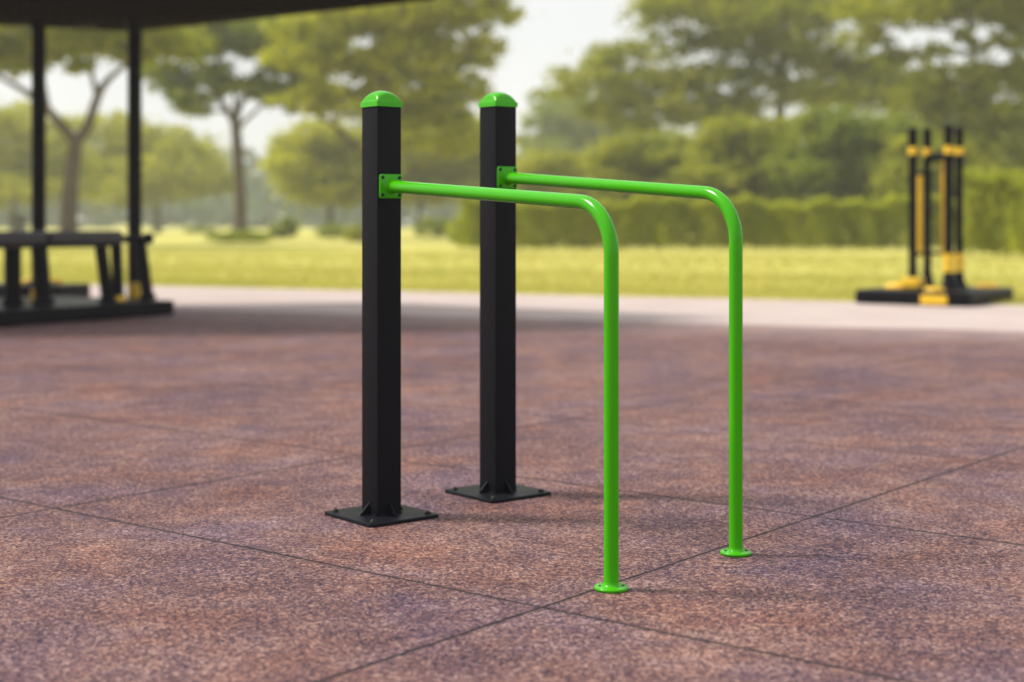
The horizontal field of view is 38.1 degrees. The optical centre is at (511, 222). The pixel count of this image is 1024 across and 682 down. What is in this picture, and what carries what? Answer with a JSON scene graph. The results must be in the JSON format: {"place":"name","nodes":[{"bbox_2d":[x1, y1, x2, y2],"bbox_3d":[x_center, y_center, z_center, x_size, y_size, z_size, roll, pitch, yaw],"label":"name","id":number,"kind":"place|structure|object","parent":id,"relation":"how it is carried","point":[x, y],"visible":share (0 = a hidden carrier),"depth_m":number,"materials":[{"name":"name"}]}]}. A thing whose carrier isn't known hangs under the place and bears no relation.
{"place":"outdoors","nodes":[
{"label":"outdoors","id":0,"kind":"place"},
{"bbox_2d":[0,278,89,297],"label":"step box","id":1,"kind":"object","parent":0,"point":[59,287],"visible":0.51,"depth_m":21.93,"materials":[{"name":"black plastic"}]},
{"bbox_2d":[0,309,1023,681],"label":"rubber paving","id":2,"kind":"structure","parent":0,"point":[176,485],"depth_m":5.96,"materials":[{"name":"rubber"}]},
{"bbox_2d":[325,91,628,593],"bbox_3d":[-0.099,0.316,5.315,0.326,1.669,1.650,0,0,-39],"label":"parallel bar","id":3,"kind":"object","parent":2,"relation":"on","point":[384,186],"visible":1,"depth_m":5.76,"materials":[{"name":"black paint"}]},
{"bbox_2d":[445,92,751,557],"bbox_3d":[0.352,0.296,5.799,0.326,1.707,1.648,0,0,-39],"label":"parallel bar","id":4,"kind":"object","parent":2,"relation":"on","point":[498,169],"visible":1,"depth_m":6.25,"materials":[{"name":"black paint"}]},
{"bbox_2d":[0,224,1023,305],"bbox_3d":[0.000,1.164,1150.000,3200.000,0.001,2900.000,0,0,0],"label":"ground","id":5,"kind":"structure","parent":0,"point":[170,237],"depth_m":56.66,"materials":[{"name":"plant"}]},
{"bbox_2d":[3,211,29,230],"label":"shrub","id":6,"kind":"object","parent":5,"relation":"on","point":[21,223],"visible":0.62,"depth_m":152.22,"materials":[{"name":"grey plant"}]},
{"bbox_2d":[0,96,122,230],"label":"spreading tree","id":7,"kind":"object","parent":5,"relation":"on","point":[15,177],"visible":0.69,"depth_m":147.99,"materials":[{"name":"green plant"}]},
{"bbox_2d":[0,25,221,230],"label":"forked tree","id":8,"kind":"object","parent":5,"relation":"on","point":[77,46],"visible":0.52,"depth_m":74.69,"materials":[{"name":"green plant"}]},
{"bbox_2d":[72,107,247,233],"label":"wide tree","id":9,"kind":"object","parent":5,"relation":"on","point":[168,164],"visible":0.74,"depth_m":161.27,"materials":[{"name":"green plant"}]},
{"bbox_2d":[182,224,217,232],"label":"shrub","id":10,"kind":"object","parent":5,"relation":"on","point":[197,229],"visible":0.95,"depth_m":172.14,"materials":[{"name":"green plant"}]},
{"bbox_2d":[193,226,272,242],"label":"shrub","id":11,"kind":"object","parent":5,"relation":"on","point":[238,236],"visible":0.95,"depth_m":88.46,"materials":[{"name":"green plant"}]},
{"bbox_2d":[142,15,354,230],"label":"umbrella tree","id":12,"kind":"object","parent":5,"relation":"on","point":[184,95],"visible":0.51,"depth_m":100.23,"materials":[{"name":"green plant"}]},
{"bbox_2d":[265,214,307,237],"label":"shrub","id":13,"kind":"object","parent":5,"relation":"on","point":[287,228],"visible":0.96,"depth_m":112.23,"materials":[{"name":"green plant"}]},
{"bbox_2d":[310,220,348,237],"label":"shrub","id":14,"kind":"object","parent":5,"relation":"on","point":[332,229],"visible":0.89,"depth_m":117.40,"materials":[{"name":"green plant"}]},
{"bbox_2d":[255,113,406,225],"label":"round tree","id":15,"kind":"object","parent":5,"relation":"on","point":[316,163],"visible":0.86,"depth_m":132.32,"materials":[{"name":"green plant"}]},
{"bbox_2d":[331,224,361,241],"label":"shrub","id":16,"kind":"object","parent":5,"relation":"on","point":[353,233],"visible":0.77,"depth_m":88.77,"materials":[{"name":"green plant"}]},
{"bbox_2d":[254,0,543,242],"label":"tall tree","id":17,"kind":"object","parent":5,"relation":"on","point":[401,31],"visible":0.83,"depth_m":87.30,"materials":[{"name":"green plant"}]},
{"bbox_2d":[408,214,456,237],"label":"shrub","id":18,"kind":"object","parent":5,"relation":"on","point":[437,228],"visible":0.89,"depth_m":117.37,"materials":[{"name":"green plant"}]},
{"bbox_2d":[349,108,520,234],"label":"bushy tree","id":19,"kind":"object","parent":5,"relation":"on","point":[459,172],"visible":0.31,"depth_m":139.19,"materials":[{"name":"green plant"}]},
{"bbox_2d":[440,212,478,246],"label":"shrub","id":20,"kind":"object","parent":5,"relation":"on","point":[454,234],"visible":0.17,"depth_m":73.74,"materials":[{"name":"green plant"}]},
{"bbox_2d":[0,120,1012,227],"bbox_3d":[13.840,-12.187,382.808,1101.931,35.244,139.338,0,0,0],"label":"wood","id":21,"kind":"object","parent":5,"relation":"on","point":[263,209],"visible":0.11,"depth_m":330.33,"materials":[{"name":"green plant"}]},
{"bbox_2d":[516,146,599,232],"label":"tree","id":22,"kind":"object","parent":5,"relation":"on","point":[548,164],"visible":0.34,"depth_m":118.59,"materials":[{"name":"green plant"}]},
{"bbox_2d":[516,85,694,230],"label":"hazy tree","id":23,"kind":"object","parent":5,"relation":"on","point":[572,136],"visible":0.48,"depth_m":205.04,"materials":[{"name":"green plant"}]},
{"bbox_2d":[569,120,728,238],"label":"tree","id":24,"kind":"object","parent":5,"relation":"on","point":[640,156],"visible":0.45,"depth_m":98.61,"materials":[{"name":"green plant"}]},
{"bbox_2d":[457,193,954,250],"bbox_3d":[8.305,-0.105,63.892,21.357,2.556,2.480,0,0,5],"label":"hedge","id":25,"kind":"object","parent":5,"relation":"on","point":[798,221],"visible":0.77,"depth_m":63.23,"materials":[{"name":"green plant"}]},
{"bbox_2d":[661,107,819,240],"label":"tree","id":26,"kind":"object","parent":5,"relation":"on","point":[729,152],"visible":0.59,"depth_m":88.34,"materials":[{"name":"green plant"}]},
{"bbox_2d":[525,0,959,237],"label":"layered tree","id":27,"kind":"object","parent":5,"relation":"on","point":[736,25],"visible":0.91,"depth_m":110.10,"materials":[{"name":"green plant"}]},
{"bbox_2d":[752,103,934,241],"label":"tree","id":28,"kind":"object","parent":5,"relation":"on","point":[837,152],"visible":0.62,"depth_m":84.86,"materials":[{"name":"green plant"}]},
{"bbox_2d":[823,0,1023,231],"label":"dark tree","id":29,"kind":"object","parent":5,"relation":"on","point":[993,126],"visible":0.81,"depth_m":91.11,"materials":[{"name":"green plant"}]},
{"bbox_2d":[861,129,1021,241],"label":"tree","id":30,"kind":"object","parent":5,"relation":"on","point":[891,177],"visible":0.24,"depth_m":81.16,"materials":[{"name":"green plant"}]},
{"bbox_2d":[963,168,1023,256],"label":"hedge","id":31,"kind":"object","parent":5,"relation":"on","point":[1000,195],"visible":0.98,"depth_m":50.37,"materials":[{"name":"green plant"}]},
{"bbox_2d":[0,0,1023,223],"label":"sky","id":32,"kind":"structure","parent":0,"point":[539,40],"materials":[{"name":"white"}]},
{"bbox_2d":[90,285,1023,331],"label":"concrete path","id":33,"kind":"structure","parent":0,"point":[810,313],"depth_m":20.07,"materials":[{"name":"beige concrete"}]},
{"bbox_2d":[0,231,173,326],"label":"exercise bench","id":34,"kind":"object","parent":33,"relation":"on","point":[41,304],"visible":1,"depth_m":17.58,"materials":[{"name":"black plastic"}]},
{"bbox_2d":[0,0,428,298],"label":"park shelter","id":35,"kind":"object","parent":33,"relation":"on","point":[134,19],"visible":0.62,"depth_m":20.80,"materials":[{"name":"black metal"}]},
{"bbox_2d":[855,125,1012,306],"bbox_3d":[6.150,-0.126,21.597,1.680,2.556,1.987,0,0,36],"label":"column station","id":36,"kind":"object","parent":33,"relation":"on","point":[913,288],"depth_m":21.55,"materials":[{"name":"black painted metal"},{"name":"yellow paint"}]}
]}

